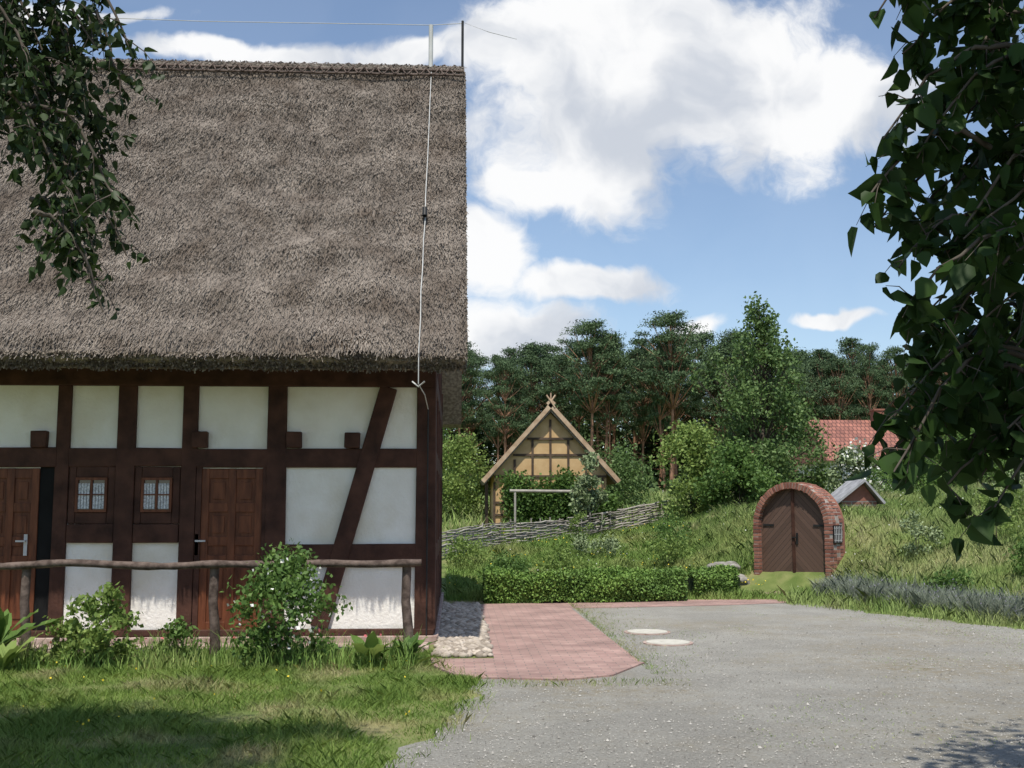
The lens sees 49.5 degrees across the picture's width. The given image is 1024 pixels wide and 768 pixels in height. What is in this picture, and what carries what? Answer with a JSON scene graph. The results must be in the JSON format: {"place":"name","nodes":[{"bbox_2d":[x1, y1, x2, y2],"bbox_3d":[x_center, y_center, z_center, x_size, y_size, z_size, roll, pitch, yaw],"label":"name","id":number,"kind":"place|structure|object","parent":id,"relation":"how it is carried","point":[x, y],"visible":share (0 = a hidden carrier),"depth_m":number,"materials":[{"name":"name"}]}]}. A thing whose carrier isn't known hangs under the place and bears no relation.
{"place":"outdoors","nodes":[
{"label":"outdoors","id":0,"kind":"place"},
{"bbox_2d":[33,467,54,629],"bbox_3d":[-5.536,1.950,13.146,0.177,1.940,0.005,0,-6,-3],"label":"door gap","id":1,"kind":"object","parent":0,"point":[44,533],"depth_m":13.15,"materials":[{"name":"black"}]},
{"bbox_2d":[0,0,164,319],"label":"birch tree","id":2,"kind":"object","parent":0,"point":[67,165],"visible":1,"depth_m":4.43,"materials":[{"name":"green plant"}]},
{"bbox_2d":[78,480,104,509],"bbox_3d":[-5.009,1.320,13.229,0.310,0.350,0.004,0,-6,-3],"label":"window glass","id":3,"kind":"object","parent":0,"point":[88,481],"visible":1,"depth_m":13.23,"materials":[{"name":"clear glass"}]},
{"bbox_2d":[143,480,169,509],"bbox_3d":[-4.244,1.325,13.268,0.302,0.350,0.004,0,-6,-3],"label":"window glass","id":4,"kind":"object","parent":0,"point":[154,481],"visible":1,"depth_m":13.27,"materials":[{"name":"clear glass"}]},
{"bbox_2d":[195,534,204,554],"bbox_3d":[-3.708,1.910,13.192,0.130,0.250,0.060,0,-6,-3],"label":"door handle","id":5,"kind":"object","parent":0,"point":[198,541],"visible":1,"depth_m":13.17,"materials":[{"name":"silver metal"}]},
{"bbox_2d":[197,468,262,629],"bbox_3d":[-3.357,1.973,13.264,0.724,1.920,0.060,0,-6,-3],"label":"door leaf","id":6,"kind":"object","parent":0,"point":[231,514],"visible":0.87,"depth_m":13.26,"materials":[{"name":"brown wood"}]},
{"bbox_2d":[0,348,467,374],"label":"thatch eave fringe","id":7,"kind":"object","parent":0,"point":[190,365],"visible":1,"depth_m":12.32,"materials":[{"name":"grey fabric"}]},
{"bbox_2d":[0,69,469,362],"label":"thatch straws","id":8,"kind":"object","parent":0,"point":[279,258],"visible":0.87,"depth_m":14.14,"materials":[{"name":"wicker"}]},
{"bbox_2d":[0,646,497,767],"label":"lawn grass","id":9,"kind":"structure","parent":0,"point":[209,681],"depth_m":8.70,"materials":[{"name":"green plant"}]},
{"bbox_2d":[53,60,462,75],"bbox_3d":[-8.006,-4.932,17.271,14.508,0.322,0.302,0,-6,-3],"label":"ridge roll","id":10,"kind":"object","parent":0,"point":[280,64],"visible":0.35,"depth_m":17.37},
{"bbox_2d":[4,58,463,76],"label":"ridge rods","id":11,"kind":"object","parent":10,"relation":"on","point":[319,67],"visible":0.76,"depth_m":17.27,"materials":[{"name":"brown wood"}]},
{"bbox_2d":[5,57,465,79],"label":"ridge straws","id":12,"kind":"object","parent":10,"relation":"on","point":[243,63],"visible":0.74,"depth_m":17.35,"materials":[{"name":"grey wicker"}]},
{"bbox_2d":[0,498,1023,767],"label":"ground","id":13,"kind":"structure","parent":0,"point":[782,580],"depth_m":9.22,"materials":[{"name":"green plant"}]},
{"bbox_2d":[0,632,42,670],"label":"horseradish plant","id":14,"kind":"object","parent":13,"relation":"on","point":[13,651],"visible":0.83,"depth_m":10.84,"materials":[{"name":"green plant"}]},
{"bbox_2d":[0,607,63,646],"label":"horseradish plant","id":15,"kind":"object","parent":13,"relation":"on","point":[6,636],"visible":0.95,"depth_m":11.31,"materials":[{"name":"green plant"}]},
{"bbox_2d":[24,615,84,669],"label":"weed bush","id":16,"kind":"object","parent":13,"relation":"on","point":[52,630],"visible":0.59,"depth_m":11.24,"materials":[{"name":"green plant"}]},
{"bbox_2d":[58,582,144,667],"bbox_3d":[-4.119,2.491,11.284,0.826,0.968,0.853,4,-8,-34],"label":"young shrub","id":17,"kind":"object","parent":13,"relation":"on","point":[98,637],"visible":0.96,"depth_m":11.22,"materials":[{"name":"green plant"}]},
{"bbox_2d":[147,615,207,659],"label":"garden plant","id":18,"kind":"object","parent":13,"relation":"on","point":[182,631],"visible":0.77,"depth_m":11.62,"materials":[{"name":"green plant"}]},
{"bbox_2d":[0,559,421,657],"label":"rustic rail fence","id":19,"kind":"object","parent":13,"relation":"on","point":[214,566],"visible":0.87,"depth_m":11.97,"materials":[{"name":"brown wood"}]},
{"bbox_2d":[0,621,426,673],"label":"tall border grass","id":20,"kind":"structure","parent":13,"relation":"on","point":[346,654],"depth_m":11.22,"materials":[{"name":"green plant"}]},
{"bbox_2d":[23,656,409,725],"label":"lawn dandelions","id":21,"kind":"object","parent":13,"relation":"on","point":[214,693],"visible":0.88,"depth_m":9.63,"materials":[{"name":"yellow plant"}]},
{"bbox_2d":[48,629,394,643],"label":"border pink flowers","id":22,"kind":"object","parent":13,"relation":"on","point":[319,630],"visible":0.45,"depth_m":12.10,"materials":[{"name":"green plant"}]},
{"bbox_2d":[16,642,429,654],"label":"wall paving","id":23,"kind":"structure","parent":13,"relation":"on","point":[341,645],"depth_m":12.71,"materials":[{"name":"stone"}]},
{"bbox_2d":[12,592,443,644],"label":"stone plinth","id":24,"kind":"structure","parent":13,"relation":"on","point":[432,638],"depth_m":13.11,"materials":[{"name":"beige stone"}]},
{"bbox_2d":[0,368,442,637],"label":"timber frame","id":25,"kind":"object","parent":24,"relation":"on","point":[123,524],"visible":0.84,"depth_m":13.30,"materials":[{"name":"brown wood"}]},
{"bbox_2d":[0,468,40,630],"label":"door leaf","id":26,"kind":"object","parent":25,"relation":"attached to","point":[19,498],"visible":0.83,"depth_m":13.14,"materials":[{"name":"brown wood"}]},
{"bbox_2d":[15,534,27,555],"bbox_3d":[-5.785,1.898,13.086,0.120,0.250,0.060,0,-6,-3],"label":"door handle","id":27,"kind":"object","parent":26,"relation":"attached to","point":[25,540],"visible":1,"depth_m":13.10,"materials":[{"name":"silver metal"}]},
{"bbox_2d":[74,477,107,511],"bbox_3d":[-5.008,1.319,13.222,0.370,0.410,0.050,0,-6,-3],"label":"window frame","id":28,"kind":"object","parent":25,"relation":"attached to","point":[91,479],"visible":1,"depth_m":13.21,"materials":[{"name":"brown wood"}]},
{"bbox_2d":[78,483,104,508],"bbox_3d":[-5.012,1.334,13.219,0.303,0.300,0.004,0,-6,-3],"label":"lace curtain","id":29,"kind":"object","parent":28,"relation":"attached to","point":[83,488],"visible":1,"depth_m":13.22,"materials":[{"name":"white fabric"}]},
{"bbox_2d":[140,478,172,511],"bbox_3d":[-4.243,1.324,13.261,0.362,0.410,0.050,0,-6,-3],"label":"window frame","id":30,"kind":"object","parent":25,"relation":"attached to","point":[156,494],"visible":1,"depth_m":13.24,"materials":[{"name":"brown wood"}]},
{"bbox_2d":[143,483,168,508],"bbox_3d":[-4.247,1.339,13.258,0.295,0.300,0.004,0,-6,-3],"label":"lace curtain","id":31,"kind":"object","parent":30,"relation":"attached to","point":[149,502],"visible":1,"depth_m":13.26,"materials":[{"name":"white fabric"}]},
{"bbox_2d":[0,385,416,629],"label":"plaster wall","id":32,"kind":"structure","parent":25,"relation":"attached to","point":[237,418],"depth_m":13.37,"materials":[{"name":"white paint"}]},
{"bbox_2d":[192,467,265,629],"bbox_3d":[-3.364,1.963,13.264,0.832,1.940,0.090,0,-6,-3],"label":"door jamb","id":33,"kind":"object","parent":25,"relation":"attached to","point":[197,555],"depth_m":13.24,"materials":[{"name":"brown wood"}]},
{"bbox_2d":[0,351,465,427],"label":"thatch underside","id":34,"kind":"object","parent":25,"relation":"on","point":[452,391],"visible":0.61,"depth_m":12.40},
{"bbox_2d":[0,71,465,354],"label":"thatch front","id":35,"kind":"object","parent":34,"relation":"on","point":[307,238],"visible":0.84,"depth_m":14.36,"materials":[{"name":"grey wicker"}]},
{"bbox_2d":[462,74,468,373],"bbox_3d":[-0.650,-2.540,15.099,0.100,5.402,4.848,0,-6,-3],"label":"thatch verge fringe","id":36,"kind":"object","parent":34,"relation":"attached to","point":[465,201],"visible":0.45,"depth_m":14.51,"materials":[{"name":"fabric"}]},
{"bbox_2d":[19,14,514,635],"bbox_3d":[-6.763,-1.507,15.044,14.003,9.453,5.789,0,-6,-3],"label":"lightning conductor","id":37,"kind":"object","parent":24,"relation":"on","point":[425,198],"visible":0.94,"depth_m":15.89,"materials":[{"name":"black metal"}]},
{"bbox_2d":[220,538,352,666],"bbox_3d":[-2.330,2.295,11.426,1.219,1.428,1.300,-1,-6,8],"label":"flowering bush","id":38,"kind":"object","parent":13,"relation":"on","point":[283,579],"visible":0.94,"depth_m":11.22,"materials":[{"name":"green plant"}]},
{"bbox_2d":[227,558,343,648],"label":"bush blossoms","id":39,"kind":"object","parent":38,"relation":"attached to","point":[297,627],"visible":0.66,"depth_m":11.23,"materials":[{"name":"white plant"}]},
{"bbox_2d":[346,631,399,663],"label":"horseradish plant","id":40,"kind":"object","parent":13,"relation":"on","point":[370,642],"visible":0.76,"depth_m":11.20,"materials":[{"name":"green plant"}]},
{"bbox_2d":[392,632,437,660],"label":"horseradish plant","id":41,"kind":"object","parent":13,"relation":"on","point":[417,643],"visible":0.5,"depth_m":11.50,"materials":[{"name":"green plant"}]},
{"bbox_2d":[442,428,458,509],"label":"hazel bush","id":42,"kind":"object","parent":13,"relation":"on","point":[447,432],"visible":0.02,"depth_m":40.94,"materials":[{"name":"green plant"}]},
{"bbox_2d":[431,601,493,657],"bbox_3d":[-0.693,3.304,15.254,0.746,0.105,6.618,0,-6,-3],"label":"pebble strip","id":43,"kind":"object","parent":13,"relation":"on","point":[464,629],"visible":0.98,"depth_m":13.91,"materials":[{"name":"beige gravel"}]},
{"bbox_2d":[442,428,494,519],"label":"hazel bush","id":44,"kind":"object","parent":13,"relation":"on","point":[455,489],"visible":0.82,"depth_m":37.50,"materials":[{"name":"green plant"}]},
{"bbox_2d":[442,532,496,569],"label":"weed clump","id":45,"kind":"object","parent":13,"relation":"on","point":[466,546],"visible":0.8,"depth_m":24.20,"materials":[{"name":"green plant"}]},
{"bbox_2d":[474,549,531,584],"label":"weed clump","id":46,"kind":"object","parent":13,"relation":"on","point":[505,561],"visible":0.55,"depth_m":21.52,"materials":[{"name":"green plant"}]},
{"bbox_2d":[479,393,620,528],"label":"half timbered garden shed","id":47,"kind":"structure","parent":13,"relation":"on","point":[551,438],"depth_m":34.03,"materials":[{"name":"plaster"},{"name":"timber"}]},
{"bbox_2d":[495,464,624,528],"bbox_3d":[1.482,3.670,33.622,4.062,2.492,0.932,0,-6,-3],"label":"climbing ivy","id":48,"kind":"object","parent":47,"relation":"attached to","point":[542,506],"visible":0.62,"depth_m":33.45,"materials":[{"name":"green plant"}]},
{"bbox_2d":[510,489,592,532],"bbox_3d":[1.136,3.669,31.386,2.401,1.375,0.078,0,-6,-3],"label":"rose trellis","id":49,"kind":"object","parent":13,"relation":"on","point":[514,491],"visible":0.5,"depth_m":31.40,"materials":[{"name":"white wood"}]},
{"bbox_2d":[442,500,667,557],"bbox_3d":[1.041,3.724,28.820,0.833,1.457,9.535,-6,-9,43],"label":"wattle fence","id":50,"kind":"object","parent":13,"relation":"on","point":[472,530],"visible":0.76,"depth_m":29.20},
{"bbox_2d":[527,544,602,573],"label":"weed clump","id":51,"kind":"object","parent":13,"relation":"on","point":[565,557],"visible":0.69,"depth_m":23.33,"materials":[{"name":"green plant"}]},
{"bbox_2d":[568,511,592,535],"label":"garden rose","id":52,"kind":"object","parent":13,"relation":"on","point":[574,520],"visible":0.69,"depth_m":29.26,"materials":[{"name":"green plant"}]},
{"bbox_2d":[568,450,609,531],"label":"willow bush","id":53,"kind":"object","parent":13,"relation":"on","point":[584,497],"visible":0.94,"depth_m":30.93,"materials":[{"name":"green plant"}]},
{"bbox_2d":[569,529,623,556],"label":"weed clump","id":54,"kind":"object","parent":13,"relation":"on","point":[584,539],"visible":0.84,"depth_m":25.72,"materials":[{"name":"green plant"}]},
{"bbox_2d":[449,524,765,584],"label":"yellow meadow flowers","id":55,"kind":"object","parent":13,"relation":"on","point":[610,552],"visible":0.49,"depth_m":25.35,"materials":[{"name":"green plant"}]},
{"bbox_2d":[482,564,739,603],"bbox_3d":[1.870,3.530,19.562,4.976,0.720,1.364,2,-7,-16],"label":"box hedge","id":56,"kind":"object","parent":13,"relation":"on","point":[590,584],"visible":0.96,"depth_m":19.06,"materials":[{"name":"green plant"}]},
{"bbox_2d":[592,439,658,511],"bbox_3d":[3.864,3.496,40.205,2.887,3.048,3.551,0,-6,-3],"label":"elder bush","id":57,"kind":"object","parent":13,"relation":"on","point":[625,469],"visible":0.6,"depth_m":39.71,"materials":[{"name":"green plant"}]},
{"bbox_2d":[643,506,691,549],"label":"weed clump","id":58,"kind":"object","parent":13,"relation":"on","point":[663,530],"visible":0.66,"depth_m":26.40,"materials":[{"name":"green plant"}]},
{"bbox_2d":[644,532,697,568],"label":"weed clump","id":59,"kind":"object","parent":13,"relation":"on","point":[668,553],"visible":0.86,"depth_m":24.02,"materials":[{"name":"green plant"}]},
{"bbox_2d":[442,500,907,600],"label":"garden meadow grass","id":60,"kind":"structure","parent":13,"relation":"on","point":[463,588],"depth_m":25.33,"materials":[{"name":"green plant"}]},
{"bbox_2d":[442,487,913,530],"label":"meadow grass","id":61,"kind":"structure","parent":13,"relation":"on","point":[480,519],"depth_m":37.13,"materials":[{"name":"plant"}]},
{"bbox_2d":[649,419,731,518],"bbox_3d":[5.083,2.498,31.228,2.614,3.042,2.166,3,-7,-22],"label":"elder bush","id":62,"kind":"object","parent":13,"relation":"on","point":[692,443],"visible":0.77,"depth_m":30.87,"materials":[{"name":"green plant"}]},
{"bbox_2d":[492,491,940,569],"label":"white meadow flowers","id":63,"kind":"object","parent":13,"relation":"on","point":[725,512],"visible":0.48,"depth_m":25.53,"materials":[{"name":"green plant"}]},
{"bbox_2d":[706,561,749,584],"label":"fieldstone retaining wall","id":64,"kind":"structure","parent":13,"relation":"on","point":[743,578],"depth_m":22.34,"materials":[{"name":"grey stone"}]},
{"bbox_2d":[443,309,1020,490],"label":"pine forest","id":65,"kind":"object","parent":13,"relation":"on","point":[641,387],"visible":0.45,"depth_m":81.63,"materials":[{"name":"green plant"}]},
{"bbox_2d":[443,395,1023,497],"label":"forest undergrowth","id":66,"kind":"object","parent":13,"relation":"on","point":[490,447],"visible":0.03,"depth_m":98.81,"materials":[{"name":"green plant"}]},
{"bbox_2d":[689,434,781,512],"bbox_3d":[5.980,2.415,29.684,2.489,2.148,2.497,0,-6,-3],"label":"elder bush","id":67,"kind":"object","parent":13,"relation":"on","point":[740,469],"visible":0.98,"depth_m":29.50,"materials":[{"name":"green plant"}]},
{"bbox_2d":[680,291,843,504],"bbox_3d":[7.328,0.624,32.432,4.839,6.826,5.560,0,-6,-3],"label":"pear tree","id":68,"kind":"object","parent":13,"relation":"on","point":[762,398],"visible":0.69,"depth_m":31.95,"materials":[{"name":"green plant"}]},
{"bbox_2d":[753,482,844,577],"bbox_3d":[5.765,3.044,22.314,0.606,2.132,1.790,6,-9,-44],"label":"root cellar portal","id":69,"kind":"object","parent":13,"relation":"on","point":[799,527],"visible":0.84,"depth_m":22.13,"materials":[{"name":"red brick"}]},
{"bbox_2d":[761,489,792,571],"bbox_3d":[5.388,3.129,22.477,0.050,2.000,0.742,6,-9,-44],"label":"door leaf","id":70,"kind":"structure","parent":69,"relation":"in","point":[776,539],"depth_m":22.46,"materials":[{"name":"brown wood"}]},
{"bbox_2d":[793,489,825,571],"bbox_3d":[5.914,3.068,21.935,0.050,2.000,0.742,6,-9,-44],"label":"door leaf","id":71,"kind":"structure","parent":69,"relation":"in","point":[810,548],"depth_m":21.96,"materials":[{"name":"brown wood"}]},
{"bbox_2d":[792,409,898,489],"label":"red tiled farmhouse","id":72,"kind":"object","parent":13,"relation":"on","point":[842,432],"visible":0.31,"depth_m":62.86,"materials":[{"name":"tile"}]},
{"bbox_2d":[671,476,1023,629],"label":"mound grass","id":73,"kind":"structure","parent":13,"relation":"on","point":[892,509],"depth_m":20.58,"materials":[{"name":"green plant"}]},
{"bbox_2d":[823,443,884,494],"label":"blossom shrub","id":74,"kind":"object","parent":13,"relation":"on","point":[834,476],"visible":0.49,"depth_m":30.25,"materials":[{"name":"green plant"}]},
{"bbox_2d":[835,437,879,482],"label":"shrub blossoms","id":75,"kind":"object","parent":74,"relation":"attached to","point":[855,451],"visible":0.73,"depth_m":30.05,"materials":[{"name":"white plant"}]},
{"bbox_2d":[831,479,885,508],"bbox_3d":[7.765,2.968,25.257,1.110,1.580,1.100,0,-6,-3],"label":"brick ventilation hut","id":76,"kind":"object","parent":13,"relation":"on","point":[854,492],"visible":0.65,"depth_m":24.91,"materials":[{"name":"red brick"}]},
{"bbox_2d":[860,454,900,493],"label":"elder bush","id":77,"kind":"object","parent":13,"relation":"on","point":[878,473],"visible":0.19,"depth_m":54.62,"materials":[{"name":"green plant"}]},
{"bbox_2d":[808,566,1023,623],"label":"lavender border","id":78,"kind":"object","parent":13,"relation":"on","point":[973,600],"visible":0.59,"depth_m":17.06,"materials":[{"name":"green plant"}]},
{"bbox_2d":[898,509,944,557],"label":"mound weed","id":79,"kind":"object","parent":13,"relation":"on","point":[912,547],"visible":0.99,"depth_m":20.55,"materials":[{"name":"green plant"}]},
{"bbox_2d":[873,428,1021,493],"bbox_3d":[13.544,2.452,34.621,4.605,4.361,4.988,0,-6,-3],"label":"elder bush","id":80,"kind":"object","parent":13,"relation":"on","point":[930,463],"visible":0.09,"depth_m":34.46,"materials":[{"name":"green plant"}]},
{"bbox_2d":[921,567,978,593],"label":"mound weed","id":81,"kind":"object","parent":13,"relation":"on","point":[946,580],"visible":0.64,"depth_m":17.62,"materials":[{"name":"green plant"}]},
{"bbox_2d":[972,484,1023,542],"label":"mound weed","id":82,"kind":"object","parent":13,"relation":"on","point":[984,499],"visible":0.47,"depth_m":20.05,"materials":[{"name":"green plant"}]},
{"bbox_2d":[974,459,1023,499],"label":"mound weed","id":83,"kind":"object","parent":13,"relation":"on","point":[1022,475],"visible":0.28,"depth_m":24.69,"materials":[{"name":"green plant"}]},
{"bbox_2d":[982,301,1023,482],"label":"maple tree","id":84,"kind":"object","parent":13,"relation":"on","point":[1014,340],"visible":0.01,"depth_m":45.17,"materials":[{"name":"green plant"}]},
{"bbox_2d":[1001,481,1023,521],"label":"mound weed","id":85,"kind":"object","parent":13,"relation":"on","point":[1015,513],"visible":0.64,"depth_m":21.44,"materials":[{"name":"green plant"}]},
{"bbox_2d":[1002,536,1023,578],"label":"mound weed","id":86,"kind":"object","parent":13,"relation":"on","point":[1020,548],"visible":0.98,"depth_m":17.81,"materials":[{"name":"green plant"}]},
{"bbox_2d":[1,0,1023,474],"label":"sky","id":87,"kind":"structure","parent":0,"point":[627,160],"materials":[{"name":"blue"}]},
{"bbox_2d":[437,591,785,677],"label":"brick path","id":88,"kind":"structure","parent":0,"point":[545,640],"depth_m":13.29,"materials":[{"name":"red brick"}]},
{"bbox_2d":[383,603,1023,767],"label":"gravel yard","id":89,"kind":"structure","parent":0,"point":[776,619],"depth_m":9.25,"materials":[{"name":"grey gravel"}]},
{"bbox_2d":[431,658,644,680],"bbox_3d":[0.156,2.849,11.066,2.274,0.030,1.309,-1,-6,9],"label":"path edging","id":90,"kind":"object","parent":89,"relation":"on","point":[624,669],"visible":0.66,"depth_m":10.59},
{"bbox_2d":[467,675,690,687],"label":"path edge grass","id":91,"kind":"structure","parent":89,"relation":"on","point":[604,681],"depth_m":10.20,"materials":[{"name":"plant"}]},
{"bbox_2d":[624,629,670,634],"bbox_3d":[1.753,3.215,14.390,0.600,0.024,0.600,0,-6,-3],"label":"manhole cover","id":92,"kind":"object","parent":89,"relation":"on","point":[647,631],"visible":1,"depth_m":14.31,"materials":[{"name":"stone"}]},
{"bbox_2d":[568,602,749,674],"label":"gravel edge weeds","id":93,"kind":"object","parent":89,"relation":"on","point":[592,622],"visible":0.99,"depth_m":13.58,"materials":[{"name":"green plant"}]},
{"bbox_2d":[643,639,692,645],"bbox_3d":[1.862,3.087,13.251,0.600,0.024,0.600,0,-6,-3],"label":"manhole cover","id":94,"kind":"object","parent":89,"relation":"on","point":[666,642],"visible":0.99,"depth_m":13.16,"materials":[{"name":"stone"}]},
{"bbox_2d":[558,608,1023,749],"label":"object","id":95,"kind":"object","parent":89,"relation":"on","point":[879,677],"visible":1,"depth_m":9.57,"materials":[{"name":"grey gravel"}]},
{"bbox_2d":[844,0,1023,561],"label":"linden tree","id":96,"kind":"object","parent":89,"relation":"on","point":[983,380],"visible":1,"depth_m":4.03,"materials":[{"name":"green plant"}]}
]}

